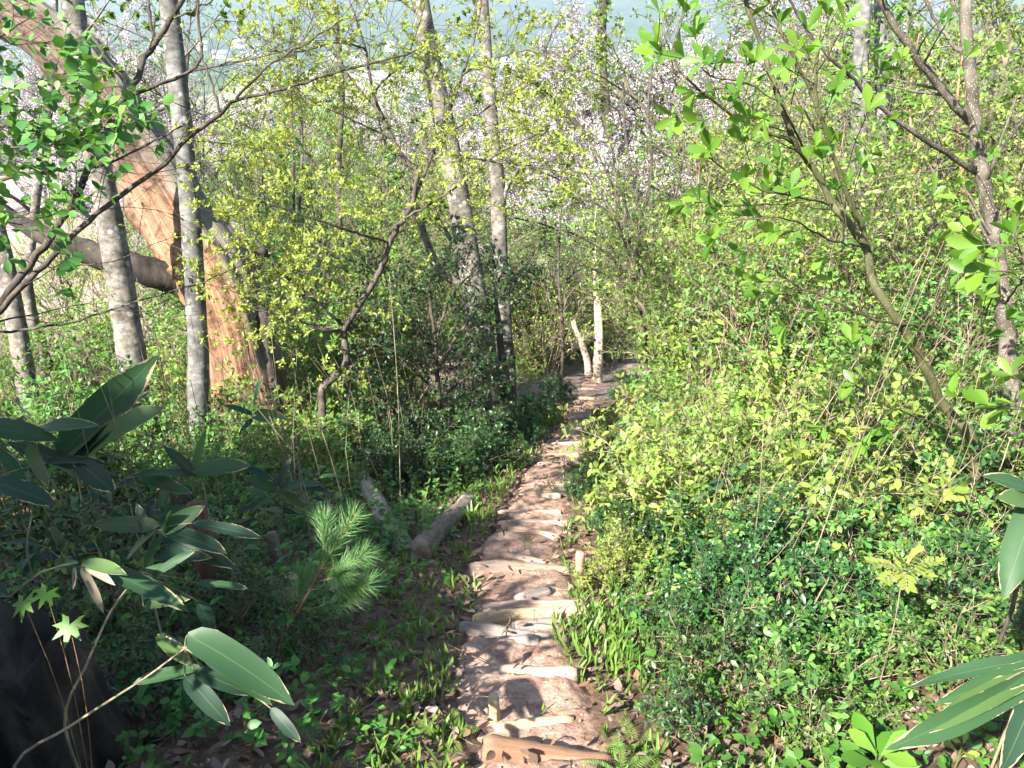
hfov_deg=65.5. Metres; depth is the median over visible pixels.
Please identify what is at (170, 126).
cherry tree
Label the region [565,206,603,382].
twin tree
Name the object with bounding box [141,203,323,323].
leafy tree
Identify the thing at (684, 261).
slender tree
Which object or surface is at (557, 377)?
evergreen shrub
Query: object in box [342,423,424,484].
evergreen shrub
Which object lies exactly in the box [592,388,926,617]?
arching shrub
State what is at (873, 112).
leafy tree
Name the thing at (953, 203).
leafy shrub
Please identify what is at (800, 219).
leafy shrub
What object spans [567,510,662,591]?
bright shrub
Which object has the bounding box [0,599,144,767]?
tree stump
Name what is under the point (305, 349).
leafy shrub
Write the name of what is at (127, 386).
bamboo grass
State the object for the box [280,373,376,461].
leafy shrub
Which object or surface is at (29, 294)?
slender tree
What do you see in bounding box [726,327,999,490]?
arching shrub
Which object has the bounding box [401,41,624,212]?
cherry tree
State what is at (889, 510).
evergreen shrub
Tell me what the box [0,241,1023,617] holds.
dead canes
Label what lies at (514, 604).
step log
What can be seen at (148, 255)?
twiggy bush
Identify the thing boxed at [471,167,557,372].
slender tree
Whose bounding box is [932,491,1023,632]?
evergreen shrub
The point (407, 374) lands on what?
leafy shrub
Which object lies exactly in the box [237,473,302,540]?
bamboo grass
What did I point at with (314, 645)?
leafy shrub
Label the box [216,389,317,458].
leafy shrub
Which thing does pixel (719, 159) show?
leafy tree
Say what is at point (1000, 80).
slender tree
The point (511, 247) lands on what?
slender tree
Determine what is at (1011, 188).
leafy shrub
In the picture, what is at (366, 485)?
split log
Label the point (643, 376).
leafy shrub
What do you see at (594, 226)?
slender tree
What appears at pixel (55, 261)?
leafy tree
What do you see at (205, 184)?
cherry tree
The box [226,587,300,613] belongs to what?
fallen log
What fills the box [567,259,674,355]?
twiggy bush
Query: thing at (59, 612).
leafy shrub
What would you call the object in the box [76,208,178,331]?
leafy tree
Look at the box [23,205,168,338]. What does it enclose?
twiggy bush
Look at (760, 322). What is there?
leafy shrub
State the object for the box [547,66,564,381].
sapling
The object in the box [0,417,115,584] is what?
bamboo grass
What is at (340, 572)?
pine seedling
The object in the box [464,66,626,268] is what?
cherry tree
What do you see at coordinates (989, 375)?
arching shrub
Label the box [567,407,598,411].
step log
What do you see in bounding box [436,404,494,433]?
evergreen shrub
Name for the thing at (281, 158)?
sapling
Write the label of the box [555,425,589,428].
step log
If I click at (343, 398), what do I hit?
leafy shrub
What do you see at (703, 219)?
leafy shrub
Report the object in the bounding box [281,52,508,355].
leafy tree
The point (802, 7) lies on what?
cherry tree
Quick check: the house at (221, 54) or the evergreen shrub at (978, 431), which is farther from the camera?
the house at (221, 54)
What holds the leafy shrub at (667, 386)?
on the ground at (574, 370)
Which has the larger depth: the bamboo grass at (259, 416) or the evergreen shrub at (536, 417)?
the evergreen shrub at (536, 417)
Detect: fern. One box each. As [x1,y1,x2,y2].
[415,706,479,754]
[580,734,656,767]
[601,717,663,767]
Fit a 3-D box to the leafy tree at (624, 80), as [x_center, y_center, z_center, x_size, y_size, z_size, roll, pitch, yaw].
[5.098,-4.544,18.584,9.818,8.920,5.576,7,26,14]
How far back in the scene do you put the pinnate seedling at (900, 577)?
2.86 m
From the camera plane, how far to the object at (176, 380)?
8.84 m
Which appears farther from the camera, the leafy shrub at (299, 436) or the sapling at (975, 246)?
the leafy shrub at (299, 436)
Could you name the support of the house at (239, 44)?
on the ground at (574, 370)
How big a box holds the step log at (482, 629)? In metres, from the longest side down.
0.502 x 0.106 x 0.100 m
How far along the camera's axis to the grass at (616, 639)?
3.73 m
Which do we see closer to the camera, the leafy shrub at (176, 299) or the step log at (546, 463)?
the step log at (546, 463)
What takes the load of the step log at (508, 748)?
on the path
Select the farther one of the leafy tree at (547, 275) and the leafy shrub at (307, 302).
the leafy tree at (547, 275)
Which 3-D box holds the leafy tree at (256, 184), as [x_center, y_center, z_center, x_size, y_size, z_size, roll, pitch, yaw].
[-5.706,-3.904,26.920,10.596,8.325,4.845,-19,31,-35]
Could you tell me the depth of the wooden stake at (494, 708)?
3.03 m
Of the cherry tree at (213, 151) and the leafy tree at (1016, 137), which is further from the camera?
the cherry tree at (213, 151)
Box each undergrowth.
[0,366,534,551]
[0,485,394,747]
[599,373,1016,595]
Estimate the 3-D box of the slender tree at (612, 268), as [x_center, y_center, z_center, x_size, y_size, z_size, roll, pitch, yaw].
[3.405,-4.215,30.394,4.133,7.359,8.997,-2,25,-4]
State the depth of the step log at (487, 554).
5.26 m
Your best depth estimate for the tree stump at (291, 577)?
4.14 m
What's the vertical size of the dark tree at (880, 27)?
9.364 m
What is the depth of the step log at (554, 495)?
7.08 m
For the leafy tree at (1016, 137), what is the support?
on the ground at (574, 370)
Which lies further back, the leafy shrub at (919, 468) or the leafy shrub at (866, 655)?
the leafy shrub at (919, 468)
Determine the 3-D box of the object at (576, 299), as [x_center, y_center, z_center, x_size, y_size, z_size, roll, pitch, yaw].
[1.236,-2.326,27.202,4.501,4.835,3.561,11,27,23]
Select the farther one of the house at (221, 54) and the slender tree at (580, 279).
the house at (221, 54)
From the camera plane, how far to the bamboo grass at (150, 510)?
4.25 m
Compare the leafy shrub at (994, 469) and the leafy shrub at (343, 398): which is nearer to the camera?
the leafy shrub at (994, 469)
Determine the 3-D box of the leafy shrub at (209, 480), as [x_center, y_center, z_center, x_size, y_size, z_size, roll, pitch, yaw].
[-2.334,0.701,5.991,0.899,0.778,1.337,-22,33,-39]
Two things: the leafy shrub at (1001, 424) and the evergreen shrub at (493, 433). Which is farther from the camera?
the evergreen shrub at (493, 433)
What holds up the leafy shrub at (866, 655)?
on the ground at (574, 370)
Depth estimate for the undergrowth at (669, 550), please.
4.60 m
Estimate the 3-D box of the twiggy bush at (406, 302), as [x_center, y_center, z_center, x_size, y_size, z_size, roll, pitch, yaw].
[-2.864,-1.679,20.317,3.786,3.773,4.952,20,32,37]
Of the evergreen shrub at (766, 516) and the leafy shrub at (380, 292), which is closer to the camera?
the evergreen shrub at (766, 516)
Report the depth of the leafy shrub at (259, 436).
7.33 m
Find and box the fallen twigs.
[135,440,966,767]
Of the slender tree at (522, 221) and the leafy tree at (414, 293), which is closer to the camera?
the leafy tree at (414, 293)
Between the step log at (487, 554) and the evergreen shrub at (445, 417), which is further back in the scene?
the evergreen shrub at (445, 417)
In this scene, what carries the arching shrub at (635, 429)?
on the ground at (574, 370)
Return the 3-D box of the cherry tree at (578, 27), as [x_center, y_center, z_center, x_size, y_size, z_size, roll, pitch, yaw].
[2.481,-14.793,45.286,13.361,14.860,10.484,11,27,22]
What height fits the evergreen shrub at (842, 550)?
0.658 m
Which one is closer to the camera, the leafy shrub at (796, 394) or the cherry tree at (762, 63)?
the leafy shrub at (796, 394)
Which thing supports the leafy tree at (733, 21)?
on the ground at (574, 370)
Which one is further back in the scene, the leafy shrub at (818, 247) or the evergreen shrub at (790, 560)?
the leafy shrub at (818, 247)
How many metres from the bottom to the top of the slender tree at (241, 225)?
4.692 m
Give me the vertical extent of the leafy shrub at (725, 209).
4.213 m
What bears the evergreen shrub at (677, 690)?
on the ground at (574, 370)
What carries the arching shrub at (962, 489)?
on the ground at (574, 370)
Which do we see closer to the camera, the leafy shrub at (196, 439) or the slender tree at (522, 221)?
the leafy shrub at (196, 439)
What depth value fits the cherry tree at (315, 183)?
33.84 m
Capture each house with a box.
[189,53,197,62]
[194,41,211,49]
[210,50,231,57]
[232,38,254,47]
[385,41,395,51]
[498,57,524,68]
[522,51,541,61]
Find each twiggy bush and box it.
[9,197,133,325]
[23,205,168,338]
[128,224,246,327]
[143,249,350,332]
[148,253,344,329]
[314,263,455,355]
[462,249,601,377]
[516,251,607,368]
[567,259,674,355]
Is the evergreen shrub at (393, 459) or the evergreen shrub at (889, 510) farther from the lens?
the evergreen shrub at (393, 459)
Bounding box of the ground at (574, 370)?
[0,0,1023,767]
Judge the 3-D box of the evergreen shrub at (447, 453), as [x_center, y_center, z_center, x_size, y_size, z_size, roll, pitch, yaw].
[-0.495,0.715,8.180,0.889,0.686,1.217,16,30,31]
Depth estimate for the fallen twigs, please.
3.56 m
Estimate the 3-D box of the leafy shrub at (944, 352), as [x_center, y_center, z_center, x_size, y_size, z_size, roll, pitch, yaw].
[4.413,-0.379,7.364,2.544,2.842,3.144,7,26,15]
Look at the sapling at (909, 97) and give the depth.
9.94 m
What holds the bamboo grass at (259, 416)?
on the ground at (574, 370)
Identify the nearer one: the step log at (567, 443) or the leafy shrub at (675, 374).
the leafy shrub at (675, 374)
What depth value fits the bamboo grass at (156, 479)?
4.17 m
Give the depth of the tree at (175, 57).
7.92 m
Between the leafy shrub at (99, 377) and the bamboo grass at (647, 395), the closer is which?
the bamboo grass at (647, 395)
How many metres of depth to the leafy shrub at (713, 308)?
11.05 m
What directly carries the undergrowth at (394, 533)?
on the ground at (574, 370)
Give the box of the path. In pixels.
[455,373,615,767]
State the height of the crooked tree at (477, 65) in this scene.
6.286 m
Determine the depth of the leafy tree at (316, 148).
34.22 m
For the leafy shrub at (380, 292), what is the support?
on the ground at (574, 370)
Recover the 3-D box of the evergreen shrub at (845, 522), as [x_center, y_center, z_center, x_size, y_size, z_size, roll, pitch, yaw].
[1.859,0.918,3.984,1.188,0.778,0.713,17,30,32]
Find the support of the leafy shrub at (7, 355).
on the ground at (574, 370)
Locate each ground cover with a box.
[27,445,503,767]
[596,441,1023,767]
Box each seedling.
[12,583,92,767]
[274,496,386,671]
[863,543,946,707]
[943,732,979,767]
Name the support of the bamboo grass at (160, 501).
on the ground at (574, 370)
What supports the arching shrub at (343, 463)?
on the ground at (574, 370)
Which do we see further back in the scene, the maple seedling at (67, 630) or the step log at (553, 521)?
the step log at (553, 521)
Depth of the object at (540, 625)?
4.06 m
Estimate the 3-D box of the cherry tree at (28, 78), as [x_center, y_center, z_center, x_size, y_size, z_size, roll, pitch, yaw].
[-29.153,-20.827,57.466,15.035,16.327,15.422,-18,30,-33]
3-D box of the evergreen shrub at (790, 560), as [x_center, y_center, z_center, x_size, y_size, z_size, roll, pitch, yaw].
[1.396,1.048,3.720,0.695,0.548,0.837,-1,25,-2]
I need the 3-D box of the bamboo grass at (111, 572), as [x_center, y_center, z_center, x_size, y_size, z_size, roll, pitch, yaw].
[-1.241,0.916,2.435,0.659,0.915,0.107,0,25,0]
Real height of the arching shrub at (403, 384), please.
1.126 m
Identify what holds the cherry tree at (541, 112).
on the ground at (574, 370)
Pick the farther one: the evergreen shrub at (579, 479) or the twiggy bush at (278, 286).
the twiggy bush at (278, 286)
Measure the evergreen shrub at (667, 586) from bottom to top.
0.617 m
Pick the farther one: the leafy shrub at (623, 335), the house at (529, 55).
the house at (529, 55)
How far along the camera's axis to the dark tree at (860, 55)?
10.41 m
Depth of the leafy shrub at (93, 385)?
11.28 m
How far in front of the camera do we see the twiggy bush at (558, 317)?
29.21 m
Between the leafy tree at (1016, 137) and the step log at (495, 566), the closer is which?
the step log at (495, 566)
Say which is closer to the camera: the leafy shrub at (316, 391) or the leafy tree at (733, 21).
the leafy shrub at (316, 391)
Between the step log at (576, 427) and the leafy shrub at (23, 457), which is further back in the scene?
the step log at (576, 427)
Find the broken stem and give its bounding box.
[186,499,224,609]
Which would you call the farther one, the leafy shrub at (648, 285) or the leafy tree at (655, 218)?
the leafy tree at (655, 218)
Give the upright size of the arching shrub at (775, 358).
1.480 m
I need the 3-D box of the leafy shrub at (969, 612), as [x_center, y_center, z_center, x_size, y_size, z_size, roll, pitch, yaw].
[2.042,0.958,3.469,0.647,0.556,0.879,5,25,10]
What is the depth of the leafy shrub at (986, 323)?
7.18 m
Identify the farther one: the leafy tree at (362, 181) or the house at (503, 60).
the house at (503, 60)
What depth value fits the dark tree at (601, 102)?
32.83 m
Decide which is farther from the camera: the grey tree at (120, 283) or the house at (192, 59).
the house at (192, 59)
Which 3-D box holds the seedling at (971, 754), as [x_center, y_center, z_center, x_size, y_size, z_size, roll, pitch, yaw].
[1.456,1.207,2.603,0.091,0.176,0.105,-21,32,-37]
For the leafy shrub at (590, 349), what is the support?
on the ground at (574, 370)
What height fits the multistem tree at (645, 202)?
12.345 m
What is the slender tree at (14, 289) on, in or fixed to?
on the ground at (574, 370)
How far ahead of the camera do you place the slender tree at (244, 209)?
14.59 m
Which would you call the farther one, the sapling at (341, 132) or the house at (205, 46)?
the house at (205, 46)
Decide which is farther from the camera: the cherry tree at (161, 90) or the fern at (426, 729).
the cherry tree at (161, 90)
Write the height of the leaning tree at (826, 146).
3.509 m
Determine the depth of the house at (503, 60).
724.72 m
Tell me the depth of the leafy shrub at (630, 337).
27.15 m
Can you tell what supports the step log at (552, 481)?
on the path
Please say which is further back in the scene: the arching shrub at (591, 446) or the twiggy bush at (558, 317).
the twiggy bush at (558, 317)
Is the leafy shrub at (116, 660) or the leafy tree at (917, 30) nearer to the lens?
the leafy shrub at (116, 660)
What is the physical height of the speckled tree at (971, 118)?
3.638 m
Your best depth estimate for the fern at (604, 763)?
2.69 m
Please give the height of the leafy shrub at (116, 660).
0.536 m
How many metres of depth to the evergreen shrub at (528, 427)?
10.52 m
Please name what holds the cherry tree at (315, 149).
on the ground at (574, 370)
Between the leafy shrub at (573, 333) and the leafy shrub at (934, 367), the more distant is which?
the leafy shrub at (573, 333)
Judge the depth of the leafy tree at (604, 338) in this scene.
28.22 m
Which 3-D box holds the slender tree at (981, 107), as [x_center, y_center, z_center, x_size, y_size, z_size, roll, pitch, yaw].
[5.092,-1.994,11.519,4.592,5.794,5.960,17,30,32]
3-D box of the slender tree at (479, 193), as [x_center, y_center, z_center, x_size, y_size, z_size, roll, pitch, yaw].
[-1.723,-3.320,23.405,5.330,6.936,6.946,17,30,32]
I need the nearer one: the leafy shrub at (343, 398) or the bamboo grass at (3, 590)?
the bamboo grass at (3, 590)
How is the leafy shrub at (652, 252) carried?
on the ground at (574, 370)
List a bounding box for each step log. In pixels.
[458,621,558,639]
[461,663,578,681]
[469,560,575,575]
[471,550,547,563]
[472,605,585,623]
[481,599,588,611]
[481,734,614,765]
[485,634,540,644]
[493,715,573,732]
[497,509,561,513]
[497,519,570,527]
[504,526,560,541]
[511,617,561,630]
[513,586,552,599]
[516,493,562,498]
[519,480,569,487]
[537,460,583,465]
[542,452,579,458]
[544,441,582,446]
[550,433,586,438]
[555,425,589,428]
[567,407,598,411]
[572,396,599,399]
[577,387,598,389]
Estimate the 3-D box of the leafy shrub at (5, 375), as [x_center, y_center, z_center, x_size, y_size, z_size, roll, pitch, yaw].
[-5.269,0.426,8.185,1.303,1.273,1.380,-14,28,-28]
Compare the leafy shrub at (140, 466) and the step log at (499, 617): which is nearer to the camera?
the step log at (499, 617)
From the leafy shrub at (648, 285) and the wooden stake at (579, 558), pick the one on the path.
the wooden stake at (579, 558)
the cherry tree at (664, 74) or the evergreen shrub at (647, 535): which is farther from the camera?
the cherry tree at (664, 74)
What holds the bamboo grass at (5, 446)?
on the ground at (574, 370)
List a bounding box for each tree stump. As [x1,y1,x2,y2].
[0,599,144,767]
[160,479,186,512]
[266,530,286,564]
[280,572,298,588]
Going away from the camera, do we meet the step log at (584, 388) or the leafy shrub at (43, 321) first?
the leafy shrub at (43, 321)
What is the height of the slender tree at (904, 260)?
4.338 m
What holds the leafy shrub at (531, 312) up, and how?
on the ground at (574, 370)
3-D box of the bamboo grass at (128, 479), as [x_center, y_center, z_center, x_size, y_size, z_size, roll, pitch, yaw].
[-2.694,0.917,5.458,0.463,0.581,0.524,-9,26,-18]
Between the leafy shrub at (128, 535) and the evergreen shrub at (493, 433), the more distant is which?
the evergreen shrub at (493, 433)
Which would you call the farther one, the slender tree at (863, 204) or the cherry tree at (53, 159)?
the cherry tree at (53, 159)
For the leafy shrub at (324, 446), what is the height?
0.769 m
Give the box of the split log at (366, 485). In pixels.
[351,471,412,555]
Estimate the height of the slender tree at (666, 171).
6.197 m
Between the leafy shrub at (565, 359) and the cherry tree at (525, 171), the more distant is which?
the cherry tree at (525, 171)
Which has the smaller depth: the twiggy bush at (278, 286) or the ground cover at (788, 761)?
the ground cover at (788, 761)
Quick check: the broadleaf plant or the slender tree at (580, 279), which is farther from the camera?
the slender tree at (580, 279)
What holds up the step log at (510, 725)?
on the path
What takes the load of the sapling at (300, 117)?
on the ground at (574, 370)
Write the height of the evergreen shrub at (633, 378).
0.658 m
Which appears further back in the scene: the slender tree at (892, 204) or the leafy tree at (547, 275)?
the leafy tree at (547, 275)
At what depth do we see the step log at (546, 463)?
8.81 m
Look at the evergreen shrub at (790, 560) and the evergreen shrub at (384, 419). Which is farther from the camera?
the evergreen shrub at (384, 419)
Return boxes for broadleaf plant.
[840,711,920,767]
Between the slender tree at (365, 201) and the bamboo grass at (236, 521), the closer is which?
the bamboo grass at (236, 521)
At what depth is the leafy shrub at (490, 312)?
24.13 m
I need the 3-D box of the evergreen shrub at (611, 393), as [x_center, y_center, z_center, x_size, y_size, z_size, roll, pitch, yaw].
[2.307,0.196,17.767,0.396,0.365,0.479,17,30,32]
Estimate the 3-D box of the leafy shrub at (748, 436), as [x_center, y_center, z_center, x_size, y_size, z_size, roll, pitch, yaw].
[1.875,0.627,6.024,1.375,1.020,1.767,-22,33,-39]
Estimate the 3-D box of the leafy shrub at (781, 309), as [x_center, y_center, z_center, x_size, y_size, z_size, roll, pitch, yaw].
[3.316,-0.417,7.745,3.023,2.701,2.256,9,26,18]
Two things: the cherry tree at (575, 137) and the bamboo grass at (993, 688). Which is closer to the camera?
the bamboo grass at (993, 688)
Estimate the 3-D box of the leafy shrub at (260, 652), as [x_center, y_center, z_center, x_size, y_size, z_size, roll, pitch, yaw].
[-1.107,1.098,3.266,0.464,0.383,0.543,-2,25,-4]
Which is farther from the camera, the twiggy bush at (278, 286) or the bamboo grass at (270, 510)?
the twiggy bush at (278, 286)
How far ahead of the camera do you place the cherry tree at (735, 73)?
43.83 m
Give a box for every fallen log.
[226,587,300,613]
[409,490,478,558]
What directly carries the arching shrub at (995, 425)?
on the ground at (574, 370)
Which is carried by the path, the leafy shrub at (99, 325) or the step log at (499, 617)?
the step log at (499, 617)
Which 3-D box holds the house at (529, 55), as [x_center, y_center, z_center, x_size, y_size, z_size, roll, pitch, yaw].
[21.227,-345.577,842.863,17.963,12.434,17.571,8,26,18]
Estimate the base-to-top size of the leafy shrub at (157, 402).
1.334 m
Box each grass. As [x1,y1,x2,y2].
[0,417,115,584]
[0,420,45,510]
[0,444,27,536]
[0,530,24,595]
[0,558,188,612]
[1,526,127,578]
[6,355,162,584]
[13,627,300,767]
[49,455,125,536]
[63,549,247,767]
[82,473,140,520]
[92,504,262,692]
[115,486,179,518]
[117,499,185,562]
[131,429,272,519]
[152,509,220,586]
[213,519,248,523]
[224,375,287,491]
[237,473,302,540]
[243,457,333,537]
[285,466,339,509]
[296,402,800,767]
[607,370,649,461]
[686,463,761,512]
[885,654,1023,767]
[981,472,1023,767]
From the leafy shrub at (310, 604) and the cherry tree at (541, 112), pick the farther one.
the cherry tree at (541, 112)
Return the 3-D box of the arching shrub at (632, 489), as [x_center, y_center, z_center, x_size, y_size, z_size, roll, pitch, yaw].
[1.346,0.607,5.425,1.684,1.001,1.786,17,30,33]
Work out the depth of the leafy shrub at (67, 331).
14.72 m
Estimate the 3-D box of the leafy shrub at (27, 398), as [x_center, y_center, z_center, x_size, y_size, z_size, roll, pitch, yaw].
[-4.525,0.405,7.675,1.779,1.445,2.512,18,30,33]
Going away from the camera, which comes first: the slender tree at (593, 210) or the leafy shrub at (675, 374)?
the leafy shrub at (675, 374)
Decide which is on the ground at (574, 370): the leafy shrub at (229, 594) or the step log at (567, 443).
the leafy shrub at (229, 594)
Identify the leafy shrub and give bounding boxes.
[0,280,74,365]
[0,298,114,386]
[0,325,48,398]
[0,338,108,417]
[0,349,58,452]
[0,399,137,529]
[0,409,138,535]
[0,453,162,648]
[0,571,186,682]
[1,332,180,459]
[2,529,199,659]
[16,371,118,419]
[48,491,240,621]
[53,283,113,363]
[67,420,184,532]
[69,328,183,392]
[84,609,199,749]
[85,249,187,394]
[89,351,210,476]
[109,381,260,488]
[111,325,187,399]
[135,220,361,365]
[140,211,332,395]
[141,425,283,530]
[148,218,423,410]
[155,378,189,446]
[160,396,282,506]
[164,203,449,421]
[166,547,285,664]
[184,514,295,620]
[186,618,292,711]
[191,405,345,497]
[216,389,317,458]
[250,584,331,643]
[267,602,358,683]
[270,405,358,482]
[272,237,442,406]
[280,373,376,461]
[287,332,362,408]
[289,375,354,427]
[292,377,433,432]
[295,228,469,404]
[304,332,421,406]
[350,240,537,377]
[373,313,454,409]
[493,277,564,374]
[493,301,574,360]
[513,335,546,381]
[523,339,579,373]
[551,296,594,358]
[568,306,623,362]
[585,203,934,403]
[588,402,706,536]
[596,182,760,367]
[603,301,658,355]
[611,322,655,370]
[616,363,707,425]
[621,195,869,394]
[621,371,771,491]
[625,348,732,452]
[627,190,815,331]
[628,396,727,471]
[641,231,829,388]
[644,355,836,466]
[645,403,796,559]
[651,214,945,432]
[653,215,894,437]
[660,365,886,503]
[682,153,947,394]
[703,198,1022,423]
[705,155,1019,363]
[724,427,920,557]
[726,127,1022,418]
[728,347,941,481]
[762,140,1023,384]
[777,201,936,288]
[780,217,1023,425]
[789,343,941,529]
[805,207,1023,442]
[807,569,919,684]
[822,399,995,516]
[835,200,1023,452]
[869,341,998,468]
[876,156,1023,345]
[894,523,1023,667]
[895,397,1023,539]
[898,379,1023,491]
[920,173,1013,358]
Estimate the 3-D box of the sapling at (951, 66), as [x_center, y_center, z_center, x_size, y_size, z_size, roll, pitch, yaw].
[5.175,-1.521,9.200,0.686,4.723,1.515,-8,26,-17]
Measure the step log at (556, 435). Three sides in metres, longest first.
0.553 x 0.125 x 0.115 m
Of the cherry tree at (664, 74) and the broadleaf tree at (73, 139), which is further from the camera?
the cherry tree at (664, 74)
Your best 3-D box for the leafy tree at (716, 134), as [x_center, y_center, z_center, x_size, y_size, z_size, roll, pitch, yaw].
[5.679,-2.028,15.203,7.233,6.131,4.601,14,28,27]
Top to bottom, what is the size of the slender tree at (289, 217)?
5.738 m
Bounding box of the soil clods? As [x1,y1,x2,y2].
[465,446,585,767]
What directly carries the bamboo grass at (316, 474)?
on the ground at (574, 370)
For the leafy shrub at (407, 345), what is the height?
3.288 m
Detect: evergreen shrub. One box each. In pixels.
[335,393,441,461]
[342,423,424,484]
[370,428,446,492]
[405,404,502,468]
[420,417,528,496]
[425,416,543,472]
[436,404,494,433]
[491,401,547,445]
[500,387,560,433]
[528,381,587,418]
[534,461,625,504]
[535,369,581,402]
[555,429,620,472]
[587,488,662,549]
[598,494,688,570]
[605,383,620,399]
[608,368,629,381]
[613,530,778,636]
[618,372,650,392]
[633,655,770,767]
[638,488,765,607]
[640,559,822,759]
[672,482,853,625]
[689,535,877,696]
[716,640,856,761]
[718,552,938,690]
[729,542,906,687]
[739,581,894,767]
[745,604,961,693]
[758,478,1017,638]
[777,494,951,619]
[783,686,918,767]
[831,467,979,592]
[844,516,980,642]
[878,567,1019,731]
[887,518,1023,654]
[914,420,1023,586]
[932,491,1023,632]
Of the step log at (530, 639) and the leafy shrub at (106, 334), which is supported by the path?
the step log at (530, 639)
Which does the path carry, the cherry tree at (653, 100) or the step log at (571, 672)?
the step log at (571, 672)
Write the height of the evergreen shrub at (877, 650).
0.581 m
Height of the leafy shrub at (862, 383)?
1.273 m
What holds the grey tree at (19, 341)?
on the ground at (574, 370)
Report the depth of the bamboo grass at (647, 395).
7.91 m
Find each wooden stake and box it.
[488,692,500,723]
[563,411,567,424]
[575,550,584,584]
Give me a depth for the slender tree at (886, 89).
9.71 m
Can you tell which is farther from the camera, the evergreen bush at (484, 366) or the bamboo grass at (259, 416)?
the evergreen bush at (484, 366)
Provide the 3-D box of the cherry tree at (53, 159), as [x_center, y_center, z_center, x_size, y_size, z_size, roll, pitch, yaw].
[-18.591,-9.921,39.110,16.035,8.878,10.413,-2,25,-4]
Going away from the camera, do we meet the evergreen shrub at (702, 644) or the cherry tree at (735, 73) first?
the evergreen shrub at (702, 644)
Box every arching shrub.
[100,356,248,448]
[205,345,362,473]
[227,397,392,499]
[288,361,467,455]
[298,383,400,436]
[548,387,802,530]
[573,385,836,563]
[586,372,790,473]
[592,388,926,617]
[612,366,1000,577]
[651,316,903,490]
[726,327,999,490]
[737,352,976,594]
[771,374,1023,577]
[829,350,1023,548]
[862,360,1023,549]
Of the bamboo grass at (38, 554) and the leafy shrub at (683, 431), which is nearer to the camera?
the bamboo grass at (38, 554)
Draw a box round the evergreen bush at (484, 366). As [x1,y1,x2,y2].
[326,228,549,440]
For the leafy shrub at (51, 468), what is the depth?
5.79 m
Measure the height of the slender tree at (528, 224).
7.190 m
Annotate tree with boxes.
[0,0,173,300]
[0,0,228,208]
[0,0,308,459]
[0,0,526,385]
[0,59,62,212]
[0,152,45,423]
[9,203,131,327]
[11,87,309,252]
[22,0,66,384]
[40,18,239,190]
[48,0,245,447]
[52,18,370,209]
[60,0,165,470]
[69,0,361,262]
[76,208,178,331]
[95,109,287,254]
[122,132,270,255]
[124,150,453,371]
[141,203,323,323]
[145,151,471,392]
[169,0,619,455]
[195,79,420,292]
[196,109,321,323]
[203,143,488,358]
[206,112,365,369]
[224,150,419,344]
[227,35,430,201]
[245,104,436,277]
[272,117,334,237]
[274,114,521,288]
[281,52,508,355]
[285,140,388,281]
[301,141,494,376]
[315,130,598,373]
[343,234,467,390]
[344,36,520,244]
[373,0,500,433]
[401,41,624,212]
[401,162,553,332]
[428,206,632,372]
[456,0,585,429]
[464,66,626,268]
[468,10,743,225]
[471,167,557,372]
[476,0,674,251]
[476,28,720,366]
[483,157,627,366]
[503,89,840,354]
[505,0,624,321]
[507,218,593,374]
[508,69,857,373]
[510,60,728,296]
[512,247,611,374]
[514,11,868,248]
[517,0,968,260]
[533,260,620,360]
[541,165,661,343]
[553,151,664,362]
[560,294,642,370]
[562,151,743,385]
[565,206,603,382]
[566,17,723,298]
[582,205,691,341]
[584,88,733,293]
[593,122,822,311]
[603,115,793,344]
[613,0,796,172]
[614,104,1022,303]
[624,64,989,398]
[626,0,1023,526]
[633,100,808,242]
[646,74,896,263]
[647,101,954,292]
[651,24,960,277]
[686,5,1023,422]
[687,0,1023,177]
[702,0,990,202]
[706,0,1017,232]
[711,0,1023,380]
[737,0,1023,259]
[738,31,1023,311]
[741,8,1023,443]
[746,0,1023,477]
[750,70,1023,438]
[800,68,1022,216]
[822,25,1023,343]
[832,37,1023,420]
[833,0,912,290]
[835,0,894,422]
[846,0,1023,180]
[903,0,1023,223]
[914,31,1023,210]
[955,54,1023,347]
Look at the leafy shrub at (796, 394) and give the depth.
6.60 m
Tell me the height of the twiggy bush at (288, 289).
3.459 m
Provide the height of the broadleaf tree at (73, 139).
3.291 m
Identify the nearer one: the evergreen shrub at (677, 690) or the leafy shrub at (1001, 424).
the evergreen shrub at (677, 690)
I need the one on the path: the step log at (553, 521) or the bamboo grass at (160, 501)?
the step log at (553, 521)
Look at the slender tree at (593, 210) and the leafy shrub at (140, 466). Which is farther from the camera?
the slender tree at (593, 210)
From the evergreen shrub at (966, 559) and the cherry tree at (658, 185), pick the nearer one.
the evergreen shrub at (966, 559)
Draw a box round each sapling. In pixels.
[275,12,304,374]
[286,15,316,373]
[326,0,353,299]
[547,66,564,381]
[897,33,938,389]
[932,35,1001,380]
[945,196,1023,655]
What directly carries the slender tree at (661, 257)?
on the ground at (574, 370)
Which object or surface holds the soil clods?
on the path
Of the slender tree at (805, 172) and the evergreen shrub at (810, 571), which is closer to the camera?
the evergreen shrub at (810, 571)
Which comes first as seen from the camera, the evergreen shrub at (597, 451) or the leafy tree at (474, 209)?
the evergreen shrub at (597, 451)
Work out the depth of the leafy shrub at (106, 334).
14.73 m
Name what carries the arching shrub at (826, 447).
on the ground at (574, 370)

